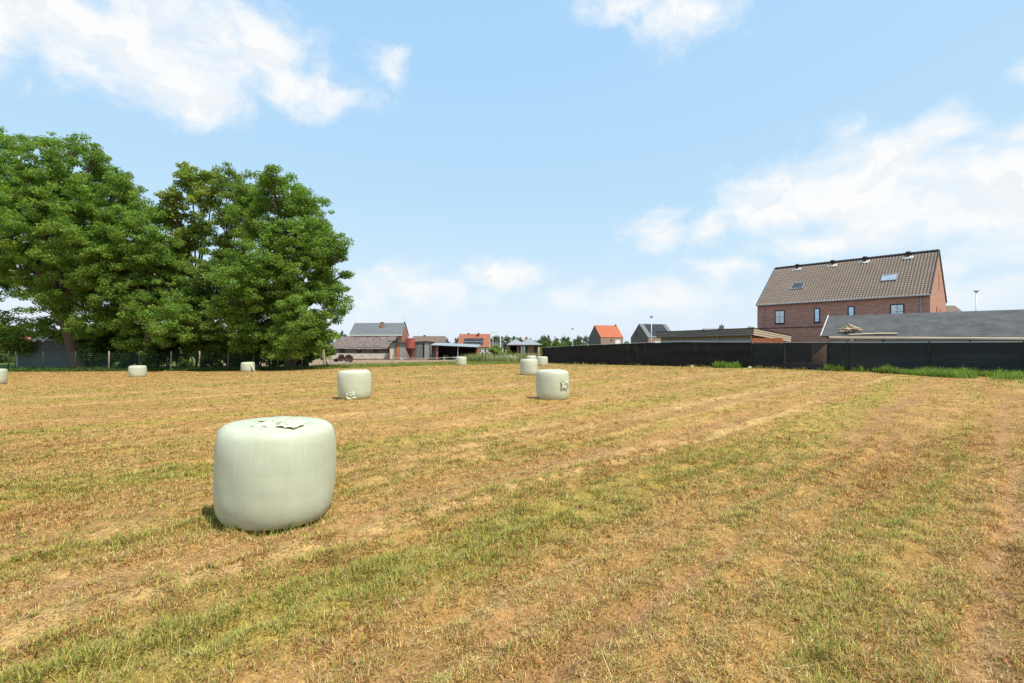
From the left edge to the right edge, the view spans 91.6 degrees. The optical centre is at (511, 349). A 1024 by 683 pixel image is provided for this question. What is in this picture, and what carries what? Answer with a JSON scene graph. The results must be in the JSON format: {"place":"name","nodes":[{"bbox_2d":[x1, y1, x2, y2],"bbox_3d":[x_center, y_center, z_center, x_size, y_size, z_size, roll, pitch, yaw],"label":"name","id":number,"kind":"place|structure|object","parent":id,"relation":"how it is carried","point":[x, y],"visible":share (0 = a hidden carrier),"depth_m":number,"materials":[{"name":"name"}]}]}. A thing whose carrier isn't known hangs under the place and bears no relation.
{"place":"outdoors","nodes":[
{"label":"outdoors","id":0,"kind":"place"},
{"bbox_2d":[458,333,490,353],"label":"solar house","id":1,"kind":"structure","parent":0,"point":[483,341],"depth_m":121.88,"materials":[{"name":"orange tile"}]},
{"bbox_2d":[491,342,502,353],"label":"dark roof house","id":2,"kind":"structure","parent":0,"point":[493,343],"depth_m":152.49,"materials":[{"name":"tile"}]},
{"bbox_2d":[460,352,541,361],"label":"tall grass","id":3,"kind":"structure","parent":0,"point":[477,357],"depth_m":69.66,"materials":[{"name":"green plant"}]},
{"bbox_2d":[0,350,1023,682],"bbox_3d":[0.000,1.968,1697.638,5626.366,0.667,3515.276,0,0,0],"label":"ground","id":4,"kind":"structure","parent":0,"point":[986,564],"depth_m":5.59,"materials":[{"name":"beige plant"}]},
{"bbox_2d":[0,369,7,383],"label":"wrapped bale","id":5,"kind":"object","parent":4,"relation":"on","point":[3,376],"visible":0.95,"depth_m":33.00},
{"bbox_2d":[0,353,14,362],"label":"hedge bush","id":6,"kind":"object","parent":4,"relation":"on","point":[5,360],"visible":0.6,"depth_m":78.21,"materials":[{"name":"green plant"}]},
{"bbox_2d":[17,338,107,368],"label":"block shed","id":7,"kind":"structure","parent":4,"relation":"on","point":[49,347],"depth_m":58.00,"materials":[{"name":"metal"}]},
{"bbox_2d":[45,323,94,341],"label":"shrub","id":8,"kind":"object","parent":4,"relation":"on","point":[77,333],"visible":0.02,"depth_m":59.64,"materials":[{"name":"green plant"}]},
{"bbox_2d":[0,126,157,367],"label":"oak tree","id":9,"kind":"object","parent":4,"relation":"on","point":[59,203],"visible":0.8,"depth_m":54.06,"materials":[{"name":"green plant"}]},
{"bbox_2d":[74,337,110,367],"bbox_3d":[-46.779,0.516,55.467,2.659,3.806,2.997,0,0,33],"label":"shrub","id":10,"kind":"object","parent":4,"relation":"on","point":[92,348],"visible":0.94,"depth_m":55.02,"materials":[{"name":"green plant"}]},
{"bbox_2d":[79,333,116,366],"bbox_3d":[-48.021,0.161,58.211,3.812,4.509,4.078,0,0,0],"label":"shrub","id":11,"kind":"object","parent":4,"relation":"on","point":[103,342],"visible":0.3,"depth_m":57.75,"materials":[{"name":"green plant"}]},
{"bbox_2d":[85,327,118,366],"bbox_3d":[-48.510,-0.286,60.082,4.689,5.441,4.384,0,0,-7],"label":"shrub","id":12,"kind":"object","parent":4,"relation":"on","point":[111,362],"visible":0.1,"depth_m":59.19,"materials":[{"name":"green plant"}]},
{"bbox_2d":[104,331,123,367],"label":"shrub","id":13,"kind":"object","parent":4,"relation":"on","point":[110,350],"visible":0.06,"depth_m":58.96,"materials":[{"name":"green plant"}]},
{"bbox_2d":[107,337,141,367],"bbox_3d":[-43.735,0.446,56.856,3.683,3.878,3.289,0,0,16],"label":"shrub","id":14,"kind":"object","parent":4,"relation":"on","point":[117,352],"visible":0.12,"depth_m":55.81,"materials":[{"name":"green plant"}]},
{"bbox_2d":[112,350,138,367],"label":"shrub","id":15,"kind":"object","parent":4,"relation":"on","point":[125,353],"visible":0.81,"depth_m":55.21,"materials":[{"name":"green plant"}]},
{"bbox_2d":[128,365,146,376],"bbox_3d":[-31.136,1.811,41.391,1.282,0.974,1.269,0,1,0],"label":"wrapped bale","id":16,"kind":"object","parent":4,"relation":"on","point":[137,370],"visible":0.87,"depth_m":40.92},
{"bbox_2d":[123,334,167,363],"bbox_3d":[-41.756,0.139,56.989,3.874,4.563,3.621,0,0,-22],"label":"shrub","id":17,"kind":"object","parent":4,"relation":"on","point":[157,349],"visible":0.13,"depth_m":56.40,"materials":[{"name":"green plant"}]},
{"bbox_2d":[75,198,216,368],"bbox_3d":[-40.412,-7.090,56.483,14.179,19.410,15.339,0,0,0],"label":"oak tree","id":18,"kind":"object","parent":4,"relation":"on","point":[164,300],"visible":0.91,"depth_m":53.75,"materials":[{"name":"green plant"}]},
{"bbox_2d":[137,346,163,368],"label":"shrub","id":19,"kind":"object","parent":4,"relation":"on","point":[151,354],"visible":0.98,"depth_m":54.34,"materials":[{"name":"green plant"}]},
{"bbox_2d":[0,351,302,369],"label":"wire fence","id":20,"kind":"object","parent":4,"relation":"on","point":[109,357],"visible":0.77,"depth_m":52.80,"materials":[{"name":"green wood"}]},
{"bbox_2d":[122,324,180,366],"bbox_3d":[-43.425,-0.682,60.437,5.893,6.215,5.262,0,0,1],"label":"shrub","id":21,"kind":"object","parent":4,"relation":"on","point":[162,359],"visible":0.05,"depth_m":60.47,"materials":[{"name":"green plant"}]},
{"bbox_2d":[160,351,181,366],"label":"shrub","id":22,"kind":"object","parent":4,"relation":"on","point":[168,360],"visible":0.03,"depth_m":62.48,"materials":[{"name":"green plant"}]},
{"bbox_2d":[1,364,351,371],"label":"undergrowth","id":23,"kind":"object","parent":4,"relation":"on","point":[101,368],"visible":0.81,"depth_m":52.84,"materials":[{"name":"green plant"}]},
{"bbox_2d":[165,336,189,365],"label":"shrub","id":24,"kind":"object","parent":4,"relation":"on","point":[176,355],"visible":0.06,"depth_m":60.08,"materials":[{"name":"green plant"}]},
{"bbox_2d":[176,356,193,369],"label":"shrub","id":25,"kind":"object","parent":4,"relation":"on","point":[182,360],"visible":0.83,"depth_m":53.79,"materials":[{"name":"green plant"}]},
{"bbox_2d":[153,161,230,366],"bbox_3d":[-37.077,-9.532,57.439,8.475,24.281,5.721,0,0,0],"label":"locust tree","id":26,"kind":"object","parent":4,"relation":"on","point":[186,183],"visible":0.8,"depth_m":56.70,"materials":[{"name":"green plant"}]},
{"bbox_2d":[181,330,206,367],"bbox_3d":[-35.753,-0.017,56.034,2.808,4.850,2.115,0,0,-21],"label":"sapling","id":27,"kind":"object","parent":4,"relation":"on","point":[193,349],"visible":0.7,"depth_m":55.64,"materials":[{"name":"green plant"}]},
{"bbox_2d":[188,319,225,366],"bbox_3d":[-38.169,-1.210,61.524,6.384,7.312,5.700,0,0,-28],"label":"shrub","id":28,"kind":"object","parent":4,"relation":"on","point":[207,331],"visible":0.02,"depth_m":61.51,"materials":[{"name":"green plant"}]},
{"bbox_2d":[200,343,230,367],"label":"shrub","id":29,"kind":"object","parent":4,"relation":"on","point":[218,350],"visible":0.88,"depth_m":55.45,"materials":[{"name":"green plant"}]},
{"bbox_2d":[200,327,232,366],"bbox_3d":[-34.029,-0.116,57.110,4.003,5.102,4.282,0,0,38],"label":"shrub","id":30,"kind":"object","parent":4,"relation":"on","point":[203,360],"visible":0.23,"depth_m":56.19,"materials":[{"name":"green plant"}]},
{"bbox_2d":[173,161,271,366],"bbox_3d":[-33.436,-9.291,58.123,9.901,23.752,13.519,0,0,-26],"label":"oak tree","id":31,"kind":"object","parent":4,"relation":"on","point":[238,185],"visible":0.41,"depth_m":55.64,"materials":[{"name":"green plant"}]},
{"bbox_2d":[223,348,243,367],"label":"shrub","id":32,"kind":"object","parent":4,"relation":"on","point":[234,357],"visible":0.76,"depth_m":55.23,"materials":[{"name":"green plant"}]},
{"bbox_2d":[221,332,249,366],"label":"shrub","id":33,"kind":"object","parent":4,"relation":"on","point":[224,344],"visible":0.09,"depth_m":55.98,"materials":[{"name":"green plant"}]},
{"bbox_2d":[241,362,255,371],"bbox_3d":[-25.976,1.730,48.975,1.271,1.002,1.556,0,0,-34],"label":"wrapped bale","id":34,"kind":"object","parent":4,"relation":"on","point":[248,366],"visible":0.91,"depth_m":48.58},
{"bbox_2d":[239,347,262,365],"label":"shrub","id":35,"kind":"object","parent":4,"relation":"on","point":[245,356],"visible":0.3,"depth_m":55.13,"materials":[{"name":"green plant"}]},
{"bbox_2d":[259,342,278,366],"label":"shrub","id":36,"kind":"object","parent":4,"relation":"on","point":[267,362],"visible":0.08,"depth_m":55.09,"materials":[{"name":"green plant"}]},
{"bbox_2d":[205,497,338,540],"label":"bale grass","id":37,"kind":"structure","parent":4,"relation":"on","point":[242,531],"depth_m":5.21,"materials":[{"name":"green plant"}]},
{"bbox_2d":[213,416,335,531],"bbox_3d":[-2.673,1.327,5.650,1.270,1.138,1.250,1,1,0],"label":"wrapped bale","id":38,"kind":"object","parent":4,"relation":"on","point":[272,473],"visible":1,"depth_m":5.15},
{"bbox_2d":[198,163,354,366],"bbox_3d":[-23.942,-8.370,54.530,15.046,21.738,14.790,0,0,0],"label":"oak tree","id":39,"kind":"object","parent":4,"relation":"on","point":[284,300],"visible":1,"depth_m":51.06,"materials":[{"name":"green plant"}]},
{"bbox_2d":[271,348,300,365],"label":"shrub","id":40,"kind":"object","parent":4,"relation":"on","point":[281,361],"visible":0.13,"depth_m":54.83,"materials":[{"name":"green plant"}]},
{"bbox_2d":[295,345,316,366],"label":"shrub","id":41,"kind":"object","parent":4,"relation":"on","point":[312,356],"visible":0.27,"depth_m":55.36,"materials":[{"name":"green plant"}]},
{"bbox_2d":[296,341,325,366],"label":"shrub","id":42,"kind":"object","parent":4,"relation":"on","point":[297,363],"visible":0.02,"depth_m":56.51,"materials":[{"name":"green plant"}]},
{"bbox_2d":[322,349,325,363],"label":"sleeper post","id":43,"kind":"object","parent":4,"relation":"on","point":[323,357],"visible":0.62,"depth_m":65.85,"materials":[{"name":"brown wood"}]},
{"bbox_2d":[315,344,336,363],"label":"shrub","id":44,"kind":"object","parent":4,"relation":"on","point":[328,349],"visible":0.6,"depth_m":68.47,"materials":[{"name":"green plant"}]},
{"bbox_2d":[338,354,343,360],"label":"old wheel","id":45,"kind":"object","parent":4,"relation":"on","point":[340,356],"visible":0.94,"depth_m":80.60,"materials":[{"name":"rubber"}]},
{"bbox_2d":[344,355,352,361],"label":"old wheel","id":46,"kind":"object","parent":4,"relation":"on","point":[348,357],"visible":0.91,"depth_m":79.87,"materials":[{"name":"rubber"}]},
{"bbox_2d":[337,369,371,399],"bbox_3d":[-5.959,1.334,18.827,1.263,1.129,1.284,-1,1,0],"label":"wrapped bale","id":47,"kind":"object","parent":4,"relation":"on","point":[354,384],"visible":0.97,"depth_m":18.33},
{"bbox_2d":[331,336,397,358],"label":"barn","id":48,"kind":"structure","parent":4,"relation":"on","point":[366,347],"depth_m":101.22,"materials":[{"name":"grey brick"}]},
{"bbox_2d":[349,318,408,342],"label":"farmhouse","id":49,"kind":"object","parent":4,"relation":"on","point":[400,331],"visible":0.35,"depth_m":126.51,"materials":[{"name":"grey brick"}]},
{"bbox_2d":[285,360,519,369],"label":"verge grass","id":50,"kind":"structure","parent":4,"relation":"on","point":[391,364],"depth_m":59.20,"materials":[{"name":"green plant"}]},
{"bbox_2d":[390,341,414,358],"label":"metal shed","id":51,"kind":"structure","parent":4,"relation":"on","point":[397,350],"depth_m":98.90,"materials":[{"name":"metal"}]},
{"bbox_2d":[400,346,405,358],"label":"door","id":52,"kind":"structure","parent":51,"relation":"in","point":[402,348],"depth_m":98.91,"materials":[{"name":"metal"}]},
{"bbox_2d":[405,338,414,358],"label":"feed silo","id":53,"kind":"object","parent":4,"relation":"on","point":[410,346],"visible":1,"depth_m":94.33,"materials":[{"name":"red paint"}]},
{"bbox_2d":[413,335,446,342],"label":"brown roof house","id":54,"kind":"structure","parent":4,"relation":"on","point":[437,339],"depth_m":142.76,"materials":[{"name":"pink brick"}]},
{"bbox_2d":[415,341,454,358],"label":"concrete shed","id":55,"kind":"structure","parent":4,"relation":"on","point":[423,349],"depth_m":97.93,"materials":[{"name":"concrete"}]},
{"bbox_2d":[431,342,479,359],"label":"open shelter","id":56,"kind":"object","parent":4,"relation":"on","point":[439,350],"visible":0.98,"depth_m":97.35,"materials":[{"name":"metal"}]},
{"bbox_2d":[392,352,522,361],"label":"tape fence","id":57,"kind":"object","parent":4,"relation":"on","point":[444,357],"visible":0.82,"depth_m":73.84,"materials":[{"name":"plastic"}]},
{"bbox_2d":[455,357,466,365],"bbox_3d":[-5.814,1.333,56.698,1.278,1.055,1.241,1,0,0],"label":"wrapped bale","id":58,"kind":"object","parent":4,"relation":"on","point":[460,361],"visible":1,"depth_m":56.19},
{"bbox_2d":[486,344,503,354],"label":"shrub","id":59,"kind":"object","parent":4,"relation":"on","point":[494,348],"visible":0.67,"depth_m":99.39,"materials":[{"name":"green plant"}]},
{"bbox_2d":[498,335,510,352],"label":"tree","id":60,"kind":"object","parent":4,"relation":"on","point":[507,339],"visible":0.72,"depth_m":299.66,"materials":[{"name":"green plant"}]},
{"bbox_2d":[0,365,1023,682],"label":"loose straw","id":61,"kind":"object","parent":4,"relation":"on","point":[506,553],"visible":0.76,"depth_m":4.14,"materials":[{"name":"beige plant"}]},
{"bbox_2d":[506,336,541,354],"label":"bungalow","id":62,"kind":"object","parent":4,"relation":"on","point":[530,346],"visible":0.85,"depth_m":140.00,"materials":[{"name":"grey brick"}]},
{"bbox_2d":[520,359,537,374],"bbox_3d":[1.147,1.179,33.509,1.234,1.104,1.270,-1,-1,0],"label":"wrapped bale","id":63,"kind":"object","parent":4,"relation":"on","point":[528,366],"visible":0.9,"depth_m":32.98},
{"bbox_2d":[526,356,535,358],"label":"wrapped bale","id":64,"kind":"object","parent":4,"relation":"on","point":[530,357],"visible":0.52,"depth_m":60.47},
{"bbox_2d":[536,356,547,365],"bbox_3d":[3.257,1.273,54.015,1.279,1.054,1.242,1,-1,0],"label":"wrapped bale","id":65,"kind":"object","parent":4,"relation":"on","point":[542,360],"visible":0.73,"depth_m":53.49},
{"bbox_2d":[540,334,547,348],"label":"tree","id":66,"kind":"object","parent":4,"relation":"on","point":[543,338],"visible":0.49,"depth_m":250.06,"materials":[{"name":"green plant"}]},
{"bbox_2d":[541,341,551,347],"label":"bush","id":67,"kind":"object","parent":4,"relation":"on","point":[544,344],"visible":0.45,"depth_m":149.36,"materials":[{"name":"green plant"}]},
{"bbox_2d":[546,335,551,346],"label":"tree","id":68,"kind":"object","parent":4,"relation":"on","point":[548,340],"visible":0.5,"depth_m":253.83,"materials":[{"name":"green plant"}]},
{"bbox_2d":[536,369,569,399],"bbox_3d":[1.495,1.288,18.391,1.244,1.095,1.302,0,0,0],"label":"wrapped bale","id":69,"kind":"object","parent":4,"relation":"on","point":[552,384],"visible":1,"depth_m":17.86},
{"bbox_2d":[550,341,564,346],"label":"bush","id":70,"kind":"object","parent":4,"relation":"on","point":[556,344],"visible":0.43,"depth_m":150.12,"materials":[{"name":"green plant"}]},
{"bbox_2d":[560,336,571,343],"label":"tree","id":71,"kind":"object","parent":4,"relation":"on","point":[565,339],"visible":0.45,"depth_m":288.35,"materials":[{"name":"green plant"}]},
{"bbox_2d":[561,341,573,346],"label":"bush","id":72,"kind":"object","parent":4,"relation":"on","point":[569,344],"visible":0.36,"depth_m":153.88,"materials":[{"name":"green plant"}]},
{"bbox_2d":[573,335,581,344],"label":"tree","id":73,"kind":"object","parent":4,"relation":"on","point":[576,341],"visible":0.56,"depth_m":287.50,"materials":[{"name":"green plant"}]},
{"bbox_2d":[577,336,588,345],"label":"tree","id":74,"kind":"object","parent":4,"relation":"on","point":[585,340],"visible":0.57,"depth_m":283.28,"materials":[{"name":"green plant"}]},
{"bbox_2d":[542,341,750,367],"bbox_3d":[11.831,0.527,57.368,3.078,2.686,31.075,0,0,-34],"label":"screen fence","id":75,"kind":"object","parent":4,"relation":"on","point":[684,353],"visible":0.96,"depth_m":52.36,"materials":[{"name":"fabric"}]},
{"bbox_2d":[548,362,835,370],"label":"grass","id":76,"kind":"structure","parent":4,"relation":"on","point":[774,367],"depth_m":47.85,"materials":[{"name":"green plant"}]},
{"bbox_2d":[656,328,791,342],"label":"timber shed","id":77,"kind":"structure","parent":4,"relation":"on","point":[737,335],"depth_m":51.27,"materials":[{"name":"brown wood"}]},
{"bbox_2d":[711,360,741,367],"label":"weed tuft","id":78,"kind":"object","parent":4,"relation":"on","point":[726,365],"visible":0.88,"depth_m":45.59,"materials":[{"name":"green plant"}]},
{"bbox_2d":[752,338,784,363],"bbox_3d":[24.073,0.363,46.875,2.800,2.854,0.456,0,0,29],"label":"board stack","id":79,"kind":"object","parent":4,"relation":"on","point":[760,340],"visible":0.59,"depth_m":46.55,"materials":[{"name":"orange wood"}]},
{"bbox_2d":[786,343,810,363],"bbox_3d":[26.239,0.565,45.600,2.060,2.350,2.040,0,0,34],"label":"netted frame","id":80,"kind":"object","parent":4,"relation":"on","point":[799,353],"visible":0.09,"depth_m":44.73,"materials":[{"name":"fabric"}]},
{"bbox_2d":[756,249,946,364],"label":"brick house","id":81,"kind":"structure","parent":4,"relation":"on","point":[799,302],"depth_m":52.07,"materials":[{"name":"ceramic"}]},
{"bbox_2d":[775,310,784,323],"bbox_3d":[29.792,-3.613,55.366,0.055,1.501,1.045,0,0,-43],"label":"window","id":82,"kind":"structure","parent":81,"relation":"in","point":[779,314],"depth_m":55.31,"materials":[{"name":"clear glass"}]},
{"bbox_2d":[814,308,819,322],"bbox_3d":[32.290,-3.593,52.690,0.100,1.569,0.632,0,0,-43],"label":"window","id":83,"kind":"structure","parent":81,"relation":"in","point":[816,310],"depth_m":52.70,"materials":[{"name":"blue glass"}]},
{"bbox_2d":[848,306,854,314],"bbox_3d":[34.407,-3.626,50.483,0.055,1.519,0.597,0,0,-43],"label":"window","id":84,"kind":"structure","parent":81,"relation":"in","point":[851,309],"depth_m":50.46,"materials":[{"name":"blue glass"}]},
{"bbox_2d":[890,304,903,313],"bbox_3d":[36.968,-3.621,47.773,0.055,1.501,1.118,0,0,-43],"label":"window","id":85,"kind":"structure","parent":81,"relation":"in","point":[894,308],"depth_m":47.79,"materials":[{"name":"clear glass"}]},
{"bbox_2d":[751,341,1023,372],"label":"slatted fence","id":86,"kind":"object","parent":4,"relation":"on","point":[1008,356],"visible":0.94,"depth_m":37.13,"materials":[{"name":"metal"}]},
{"bbox_2d":[820,309,1023,363],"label":"long shed","id":87,"kind":"structure","parent":4,"relation":"on","point":[994,326],"depth_m":39.92,"materials":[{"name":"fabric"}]},
{"bbox_2d":[838,324,897,334],"bbox_3d":[29.992,-1.734,42.149,4.191,1.028,1.056,0,0,36],"label":"timber heap","id":88,"kind":"object","parent":87,"relation":"on","point":[850,328],"visible":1,"depth_m":42.51,"materials":[{"name":"grey wood"}]},
{"bbox_2d":[821,363,1023,382],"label":"weeds","id":89,"kind":"object","parent":4,"relation":"on","point":[966,373],"visible":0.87,"depth_m":32.61,"materials":[{"name":"green plant"}]},
{"bbox_2d":[973,290,978,310],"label":"street lamp","id":90,"kind":"object","parent":4,"relation":"on","point":[975,291],"visible":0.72,"depth_m":71.93,"materials":[{"name":"metal"}]},
{"bbox_2d":[0,0,1023,346],"label":"sky","id":91,"kind":"structure","parent":0,"point":[533,169],"materials":[{"name":"blue"}]},
{"bbox_2d":[589,325,622,344],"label":"orange roof house","id":92,"kind":"structure","parent":0,"point":[605,334],"depth_m":152.48,"materials":[{"name":"orange tile"}]},
{"bbox_2d":[631,324,670,343],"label":"grey house","id":93,"kind":"structure","parent":0,"point":[642,333],"depth_m":133.74,"materials":[{"name":"pink brick"}]},
{"bbox_2d":[701,324,729,329],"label":"hip roof house","id":94,"kind":"structure","parent":0,"point":[721,327],"depth_m":116.22,"materials":[{"name":"grey brick"}]},
{"bbox_2d":[946,306,960,311],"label":"brown roof house","id":95,"kind":"structure","parent":0,"point":[952,309],"depth_m":74.87,"materials":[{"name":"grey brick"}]}
]}

